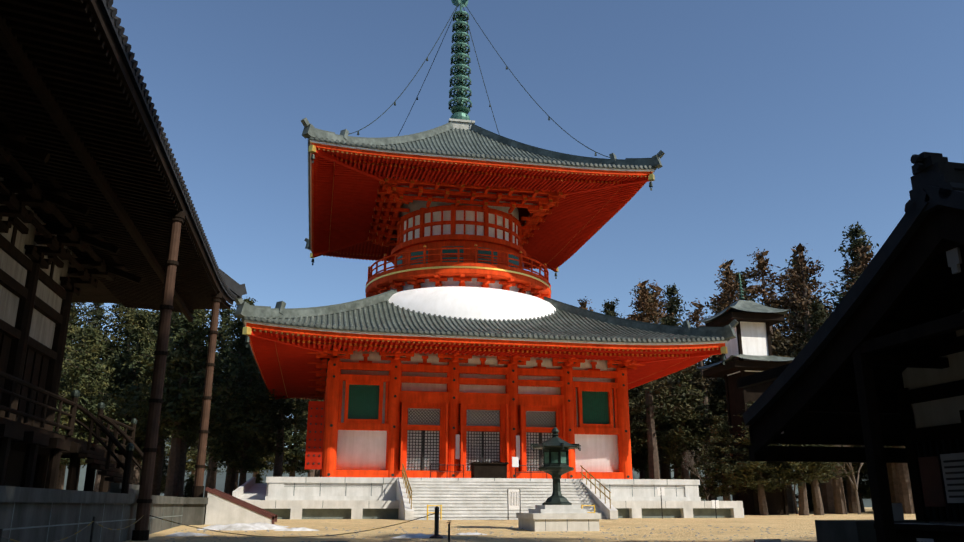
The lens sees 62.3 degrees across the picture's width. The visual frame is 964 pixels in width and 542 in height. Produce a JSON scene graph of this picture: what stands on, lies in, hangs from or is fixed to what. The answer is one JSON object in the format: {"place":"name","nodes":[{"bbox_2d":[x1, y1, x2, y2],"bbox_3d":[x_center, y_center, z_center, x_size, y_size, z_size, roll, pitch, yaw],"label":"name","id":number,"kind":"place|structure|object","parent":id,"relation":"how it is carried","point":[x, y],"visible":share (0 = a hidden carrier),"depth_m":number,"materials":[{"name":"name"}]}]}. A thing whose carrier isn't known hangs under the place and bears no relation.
{"place":"outdoors","nodes":[
{"label":"outdoors","id":0,"kind":"place"},
{"bbox_2d":[63,440,871,506],"bbox_3d":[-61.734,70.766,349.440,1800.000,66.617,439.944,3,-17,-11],"label":"forested hill","id":1,"kind":"structure","parent":0,"point":[220,482],"depth_m":200.53,"materials":[{"name":"green plant"}]},
{"bbox_2d":[75,0,963,446],"label":"sky","id":2,"kind":"structure","parent":0,"point":[778,125],"materials":[{"name":"blue"}]},
{"bbox_2d":[124,507,915,541],"bbox_3d":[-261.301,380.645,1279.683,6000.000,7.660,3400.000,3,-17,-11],"label":"ground","id":3,"kind":"structure","parent":0,"point":[802,526],"depth_m":30.79,"materials":[{"name":"beige sand"}]},
{"bbox_2d":[56,462,81,489],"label":"cedar tree","id":4,"kind":"object","parent":3,"relation":"on","point":[61,478],"depth_m":120.21,"materials":[{"name":"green plant"}]},
{"bbox_2d":[44,302,108,487],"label":"cedar tree","id":5,"kind":"object","parent":3,"relation":"on","point":[75,311],"visible":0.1,"depth_m":75.52,"materials":[{"name":"green plant"}]},
{"bbox_2d":[54,302,118,433],"bbox_3d":[-35.016,9.666,62.629,11.414,19.618,9.644,-5,-17,17],"label":"cedar tree","id":6,"kind":"object","parent":3,"relation":"on","point":[66,360],"visible":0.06,"depth_m":63.86,"materials":[{"name":"green plant"}]},
{"bbox_2d":[70,303,110,490],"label":"cedar tree","id":7,"kind":"object","parent":3,"relation":"on","point":[99,309],"visible":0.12,"depth_m":91.10,"materials":[{"name":"green plant"}]},
{"bbox_2d":[53,324,143,467],"bbox_3d":[-28.865,10.753,57.179,8.178,14.056,6.910,-4,-17,15],"label":"cedar tree","id":8,"kind":"object","parent":3,"relation":"on","point":[88,371],"visible":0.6,"depth_m":57.35,"materials":[{"name":"green plant"}]},
{"bbox_2d":[93,359,113,491],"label":"cedar tree","id":9,"kind":"object","parent":3,"relation":"on","point":[97,483],"depth_m":111.15,"materials":[{"name":"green plant"}]},
{"bbox_2d":[88,303,157,492],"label":"cedar tree","id":10,"kind":"object","parent":3,"relation":"on","point":[122,320],"visible":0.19,"depth_m":80.76,"materials":[{"name":"green plant"}]},
{"bbox_2d":[80,309,183,472],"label":"cedar tree","id":11,"kind":"object","parent":3,"relation":"on","point":[138,322],"visible":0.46,"depth_m":67.55,"materials":[{"name":"green plant"}]},
{"bbox_2d":[0,0,277,541],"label":"temple building","id":12,"kind":"structure","parent":3,"relation":"on","point":[96,204],"depth_m":25.86,"materials":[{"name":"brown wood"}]},
{"bbox_2d":[123,310,172,484],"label":"cedar tree","id":13,"kind":"object","parent":3,"relation":"on","point":[135,473],"depth_m":84.00,"materials":[{"name":"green plant"}]},
{"bbox_2d":[139,457,167,489],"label":"young cedar","id":14,"kind":"object","parent":3,"relation":"on","point":[163,481],"visible":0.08,"depth_m":101.70,"materials":[{"name":"green plant"}]},
{"bbox_2d":[139,451,186,493],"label":"young cedar","id":15,"kind":"object","parent":3,"relation":"on","point":[164,475],"visible":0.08,"depth_m":105.64,"materials":[{"name":"green plant"}]},
{"bbox_2d":[111,310,215,495],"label":"cedar tree","id":16,"kind":"object","parent":3,"relation":"on","point":[157,479],"visible":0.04,"depth_m":70.23,"materials":[{"name":"green plant"}]},
{"bbox_2d":[114,309,241,496],"bbox_3d":[-23.300,9.264,62.639,8.303,20.349,9.062,-6,-17,18],"label":"cedar tree","id":17,"kind":"object","parent":3,"relation":"on","point":[180,408],"visible":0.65,"depth_m":61.75,"materials":[{"name":"green plant"}]},
{"bbox_2d":[137,309,228,496],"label":"cedar tree","id":18,"kind":"object","parent":3,"relation":"on","point":[185,446],"visible":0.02,"depth_m":76.25,"materials":[{"name":"green plant"}]},
{"bbox_2d":[166,532,210,535],"bbox_3d":[-9.981,8.926,27.038,1.600,0.140,0.889,3,-17,-11],"label":"snow patch","id":19,"kind":"object","parent":3,"relation":"on","point":[186,534],"visible":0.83,"depth_m":26.93,"materials":[{"name":"white snow"}]},
{"bbox_2d":[183,474,194,496],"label":"young cedar","id":20,"kind":"object","parent":3,"relation":"on","point":[189,485],"visible":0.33,"depth_m":81.18,"materials":[{"name":"green plant"}]},
{"bbox_2d":[166,437,225,487],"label":"cedar tree","id":21,"kind":"object","parent":3,"relation":"on","point":[191,453],"visible":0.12,"depth_m":133.04,"materials":[{"name":"green plant"}]},
{"bbox_2d":[197,306,234,496],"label":"cedar tree","id":22,"kind":"object","parent":3,"relation":"on","point":[211,476],"visible":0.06,"depth_m":106.74,"materials":[{"name":"green plant"}]},
{"bbox_2d":[0,506,442,541],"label":"rope barrier","id":23,"kind":"object","parent":3,"relation":"on","point":[436,535],"visible":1,"depth_m":25.19,"materials":[{"name":"fabric"}]},
{"bbox_2d":[193,297,284,495],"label":"cedar tree","id":24,"kind":"object","parent":3,"relation":"on","point":[230,479],"visible":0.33,"depth_m":70.82,"materials":[{"name":"green plant"}]},
{"bbox_2d":[191,346,287,488],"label":"cedar tree","id":25,"kind":"object","parent":3,"relation":"on","point":[210,440],"visible":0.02,"depth_m":87.73,"materials":[{"name":"green plant"}]},
{"bbox_2d":[197,523,288,530],"bbox_3d":[-9.330,10.002,31.221,3.578,0.281,1.600,3,-17,-11],"label":"snow patch","id":26,"kind":"object","parent":3,"relation":"on","point":[251,526],"visible":0.9,"depth_m":30.94,"materials":[{"name":"white snow"}]},
{"bbox_2d":[206,351,288,486],"bbox_3d":[-19.142,13.143,64.635,6.707,13.642,7.938,3,-17,-10],"label":"cedar tree","id":27,"kind":"object","parent":3,"relation":"on","point":[247,426],"visible":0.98,"depth_m":64.07,"materials":[{"name":"green plant"}]},
{"bbox_2d":[252,474,266,483],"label":"young cedar","id":28,"kind":"object","parent":3,"relation":"on","point":[259,479],"visible":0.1,"depth_m":99.69,"materials":[{"name":"green plant"}]},
{"bbox_2d":[239,432,297,476],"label":"cedar tree","id":29,"kind":"object","parent":3,"relation":"on","point":[256,472],"visible":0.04,"depth_m":136.19,"materials":[{"name":"green plant"}]},
{"bbox_2d":[259,403,312,476],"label":"cedar tree","id":30,"kind":"object","parent":3,"relation":"on","point":[294,452],"visible":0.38,"depth_m":111.52,"materials":[{"name":"green plant"}]},
{"bbox_2d":[254,391,319,476],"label":"cedar tree","id":31,"kind":"object","parent":3,"relation":"on","point":[289,405],"visible":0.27,"depth_m":80.10,"materials":[{"name":"green plant"}]},
{"bbox_2d":[274,527,319,530],"bbox_3d":[-7.132,9.929,30.675,1.889,0.139,0.833,3,-17,-11],"label":"snow patch","id":32,"kind":"object","parent":3,"relation":"on","point":[300,529],"visible":0.92,"depth_m":30.44,"materials":[{"name":"white snow"}]},
{"bbox_2d":[287,414,314,476],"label":"cedar tree","id":33,"kind":"object","parent":3,"relation":"on","point":[311,474],"depth_m":134.69,"materials":[{"name":"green plant"}]},
{"bbox_2d":[294,403,319,476],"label":"cedar tree","id":34,"kind":"object","parent":3,"relation":"on","point":[317,472],"visible":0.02,"depth_m":94.50,"materials":[{"name":"green plant"}]},
{"bbox_2d":[392,533,446,537],"bbox_3d":[-2.081,8.845,26.644,2.078,0.151,0.917,3,-17,-11],"label":"snow patch","id":35,"kind":"object","parent":3,"relation":"on","point":[419,535],"visible":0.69,"depth_m":26.34,"materials":[{"name":"white snow"}]},
{"bbox_2d":[447,520,450,541],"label":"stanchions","id":36,"kind":"object","parent":3,"relation":"on","point":[449,530],"visible":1,"depth_m":15.18,"materials":[{"name":"black metal"}]},
{"bbox_2d":[455,532,486,534],"bbox_3d":[-0.423,9.374,28.451,1.322,0.090,0.711,3,-17,-11],"label":"snow patch","id":37,"kind":"object","parent":3,"relation":"on","point":[469,533],"visible":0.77,"depth_m":28.26,"materials":[{"name":"white snow"}]},
{"bbox_2d":[149,525,816,541],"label":"gravel stones","id":38,"kind":"object","parent":3,"relation":"on","point":[621,535],"visible":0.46,"depth_m":28.55,"materials":[{"name":"beige gravel"}]},
{"bbox_2d":[232,0,743,519],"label":"pagoda","id":39,"kind":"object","parent":3,"relation":"on","point":[456,362],"visible":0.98,"depth_m":52.24,"materials":[{"name":"wood"}]},
{"bbox_2d":[516,427,600,531],"bbox_3d":[3.042,8.482,32.592,2.740,4.174,2.740,3,-17,-11],"label":"bronze lantern","id":40,"kind":"object","parent":3,"relation":"on","point":[556,511],"visible":0.98,"depth_m":31.77,"materials":[{"name":"metal"}]},
{"bbox_2d":[427,487,718,519],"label":"notices and barriers","id":41,"kind":"object","parent":3,"relation":"on","point":[513,500],"visible":0.94,"depth_m":41.35,"materials":[{"name":"white"}]},
{"bbox_2d":[577,296,594,311],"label":"cedar tree","id":42,"kind":"object","parent":3,"relation":"on","point":[582,303],"visible":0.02,"depth_m":108.10,"materials":[{"name":"green plant"}]},
{"bbox_2d":[601,297,654,420],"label":"cedar tree","id":43,"kind":"object","parent":3,"relation":"on","point":[609,309],"visible":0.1,"depth_m":79.48,"materials":[{"name":"green plant"}]},
{"bbox_2d":[629,396,647,452],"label":"cedar tree","id":44,"kind":"object","parent":3,"relation":"on","point":[637,436],"visible":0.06,"depth_m":76.95,"materials":[{"name":"green plant"}]},
{"bbox_2d":[631,424,655,457],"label":"cedar tree","id":45,"kind":"object","parent":3,"relation":"on","point":[638,450],"visible":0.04,"depth_m":89.49,"materials":[{"name":"green plant"}]},
{"bbox_2d":[639,466,648,478],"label":"young cedar","id":46,"kind":"object","parent":3,"relation":"on","point":[647,473],"visible":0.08,"depth_m":110.80,"materials":[{"name":"green plant"}]},
{"bbox_2d":[631,445,658,478],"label":"cedar tree","id":47,"kind":"object","parent":3,"relation":"on","point":[640,464],"visible":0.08,"depth_m":96.38,"materials":[{"name":"green plant"}]},
{"bbox_2d":[629,386,670,447],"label":"cedar tree","id":48,"kind":"object","parent":3,"relation":"on","point":[638,417],"visible":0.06,"depth_m":82.59,"materials":[{"name":"green plant"}]},
{"bbox_2d":[629,288,690,398],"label":"cedar tree","id":49,"kind":"object","parent":3,"relation":"on","point":[652,293],"depth_m":92.43,"materials":[{"name":"brown plant"}]},
{"bbox_2d":[620,279,702,478],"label":"cedar tree","id":50,"kind":"object","parent":3,"relation":"on","point":[652,415],"visible":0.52,"depth_m":74.03,"materials":[{"name":"green plant"}]},
{"bbox_2d":[641,369,716,478],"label":"cedar tree","id":51,"kind":"object","parent":3,"relation":"on","point":[677,436],"visible":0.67,"depth_m":76.96,"materials":[{"name":"green plant"}]},
{"bbox_2d":[646,280,714,478],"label":"cedar tree","id":52,"kind":"object","parent":3,"relation":"on","point":[665,471],"visible":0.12,"depth_m":97.45,"materials":[{"name":"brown plant"}]},
{"bbox_2d":[638,314,725,478],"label":"cedar tree","id":53,"kind":"object","parent":3,"relation":"on","point":[666,320],"visible":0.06,"depth_m":87.28,"materials":[{"name":"green plant"}]},
{"bbox_2d":[660,283,708,371],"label":"cedar tree","id":54,"kind":"object","parent":3,"relation":"on","point":[670,294],"visible":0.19,"depth_m":110.59,"materials":[{"name":"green plant"}]},
{"bbox_2d":[658,435,715,479],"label":"cedar tree","id":55,"kind":"object","parent":3,"relation":"on","point":[671,467],"depth_m":124.27,"materials":[{"name":"green plant"}]},
{"bbox_2d":[672,465,704,496],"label":"young cedar","id":56,"kind":"object","parent":3,"relation":"on","point":[678,477],"depth_m":84.81,"materials":[{"name":"green plant"}]},
{"bbox_2d":[661,298,727,500],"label":"cedar tree","id":57,"kind":"object","parent":3,"relation":"on","point":[702,383],"visible":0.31,"depth_m":83.57,"materials":[{"name":"green plant"}]},
{"bbox_2d":[681,448,713,500],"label":"bare tree","id":58,"kind":"object","parent":3,"relation":"on","point":[688,461],"visible":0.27,"depth_m":69.09,"materials":[{"name":"brown plant"}]},
{"bbox_2d":[693,469,705,499],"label":"young cedar","id":59,"kind":"object","parent":3,"relation":"on","point":[703,496],"visible":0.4,"depth_m":123.60,"materials":[{"name":"green plant"}]},
{"bbox_2d":[687,279,739,374],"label":"cedar tree","id":60,"kind":"object","parent":3,"relation":"on","point":[716,295],"depth_m":105.86,"materials":[{"name":"brown plant"}]},
{"bbox_2d":[694,304,734,500],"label":"cedar tree","id":61,"kind":"object","parent":3,"relation":"on","point":[716,392],"visible":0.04,"depth_m":94.07,"materials":[{"name":"green plant"}]},
{"bbox_2d":[706,397,729,442],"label":"cedar tree","id":62,"kind":"object","parent":3,"relation":"on","point":[723,414],"depth_m":78.00,"materials":[{"name":"green plant"}]},
{"bbox_2d":[709,379,727,443],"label":"cedar tree","id":63,"kind":"object","parent":3,"relation":"on","point":[721,385],"depth_m":87.58,"materials":[{"name":"green plant"}]},
{"bbox_2d":[693,415,758,500],"bbox_3d":[18.523,16.043,60.434,5.173,10.380,6.081,-4,-17,12],"label":"young cedar","id":64,"kind":"object","parent":3,"relation":"on","point":[717,467],"visible":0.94,"depth_m":60.56,"materials":[{"name":"green plant"}]},
{"bbox_2d":[698,259,774,400],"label":"cedar tree","id":65,"kind":"object","parent":3,"relation":"on","point":[728,284],"visible":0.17,"depth_m":95.17,"materials":[{"name":"green plant"}]},
{"bbox_2d":[708,269,777,358],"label":"cedar tree","id":66,"kind":"object","parent":3,"relation":"on","point":[736,274],"visible":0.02,"depth_m":117.87,"materials":[{"name":"green plant"}]},
{"bbox_2d":[697,273,793,514],"bbox_3d":[21.857,9.620,64.970,6.200,19.600,6.200,3,-17,-11],"label":"pagoda","id":67,"kind":"object","parent":3,"relation":"on","point":[749,348],"visible":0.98,"depth_m":64.47,"materials":[{"name":"brown wood"}]},
{"bbox_2d":[712,247,797,512],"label":"cedar tree","id":68,"kind":"object","parent":3,"relation":"on","point":[761,268],"visible":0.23,"depth_m":89.02,"materials":[{"name":"green plant"}]},
{"bbox_2d":[722,400,797,514],"bbox_3d":[20.728,15.452,59.992,5.643,11.324,6.634,-3,-17,11],"label":"young cedar","id":69,"kind":"object","parent":3,"relation":"on","point":[749,467],"visible":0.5,"depth_m":59.14,"materials":[{"name":"green plant"}]},
{"bbox_2d":[754,539,780,541],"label":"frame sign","id":70,"kind":"object","parent":3,"relation":"on","point":[767,540],"visible":1,"depth_m":13.25,"materials":[{"name":"black"}]},
{"bbox_2d":[789,469,797,513],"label":"bare tree","id":71,"kind":"object","parent":3,"relation":"on","point":[795,503],"visible":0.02,"depth_m":69.01,"materials":[{"name":"brown plant"}]},
{"bbox_2d":[772,263,819,511],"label":"cedar tree","id":72,"kind":"object","parent":3,"relation":"on","point":[794,324],"visible":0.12,"depth_m":98.72,"materials":[{"name":"green plant"}]},
{"bbox_2d":[772,256,828,336],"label":"cedar tree","id":73,"kind":"object","parent":3,"relation":"on","point":[789,316],"visible":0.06,"depth_m":112.55,"materials":[{"name":"green plant"}]},
{"bbox_2d":[765,243,836,513],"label":"cedar tree","id":74,"kind":"object","parent":3,"relation":"on","point":[781,349],"visible":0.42,"depth_m":78.15,"materials":[{"name":"green plant"}]},
{"bbox_2d":[764,444,842,514],"bbox_3d":[23.680,14.681,59.456,6.270,12.582,7.372,-16,-22,42],"label":"cedar tree","id":75,"kind":"object","parent":3,"relation":"on","point":[800,475],"visible":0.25,"depth_m":59.07,"materials":[{"name":"green plant"}]},
{"bbox_2d":[795,483,813,511],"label":"young cedar","id":76,"kind":"object","parent":3,"relation":"on","point":[810,499],"visible":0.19,"depth_m":92.68,"materials":[{"name":"green plant"}]},
{"bbox_2d":[787,298,846,513],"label":"cedar tree","id":77,"kind":"object","parent":3,"relation":"on","point":[815,320],"visible":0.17,"depth_m":70.52,"materials":[{"name":"green plant"}]},
{"bbox_2d":[783,445,856,514],"bbox_3d":[25.484,15.219,62.333,6.584,13.211,7.740,5,-17,-17],"label":"cedar tree","id":78,"kind":"object","parent":3,"relation":"on","point":[817,500],"visible":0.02,"depth_m":61.18,"materials":[{"name":"green plant"}]},
{"bbox_2d":[803,309,848,511],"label":"cedar tree","id":79,"kind":"object","parent":3,"relation":"on","point":[842,475],"depth_m":92.29,"materials":[{"name":"brown plant"}]},
{"bbox_2d":[834,445,862,513],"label":"bare tree","id":80,"kind":"object","parent":3,"relation":"on","point":[855,484],"visible":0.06,"depth_m":66.41,"materials":[{"name":"brown plant"}]},
{"bbox_2d":[736,152,963,541],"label":"building","id":81,"kind":"structure","parent":3,"relation":"on","point":[875,366],"depth_m":11.36,"materials":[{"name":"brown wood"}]},
{"bbox_2d":[839,445,865,512],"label":"cedar tree","id":82,"kind":"object","parent":3,"relation":"on","point":[851,499],"depth_m":75.81,"materials":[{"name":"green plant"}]},
{"bbox_2d":[819,221,891,502],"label":"cedar tree","id":83,"kind":"object","parent":3,"relation":"on","point":[858,231],"visible":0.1,"depth_m":95.28,"materials":[{"name":"green plant"}]},
{"bbox_2d":[841,464,870,511],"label":"young cedar","id":84,"kind":"object","parent":3,"relation":"on","point":[863,489],"visible":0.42,"depth_m":85.08,"materials":[{"name":"green plant"}]},
{"bbox_2d":[839,241,899,502],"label":"cedar tree","id":85,"kind":"object","parent":3,"relation":"on","point":[854,269],"visible":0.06,"depth_m":83.14,"materials":[{"name":"green plant"}]},
{"bbox_2d":[856,276,914,513],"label":"cedar tree","id":86,"kind":"object","parent":3,"relation":"on","point":[904,487],"depth_m":70.45,"materials":[{"name":"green plant"}]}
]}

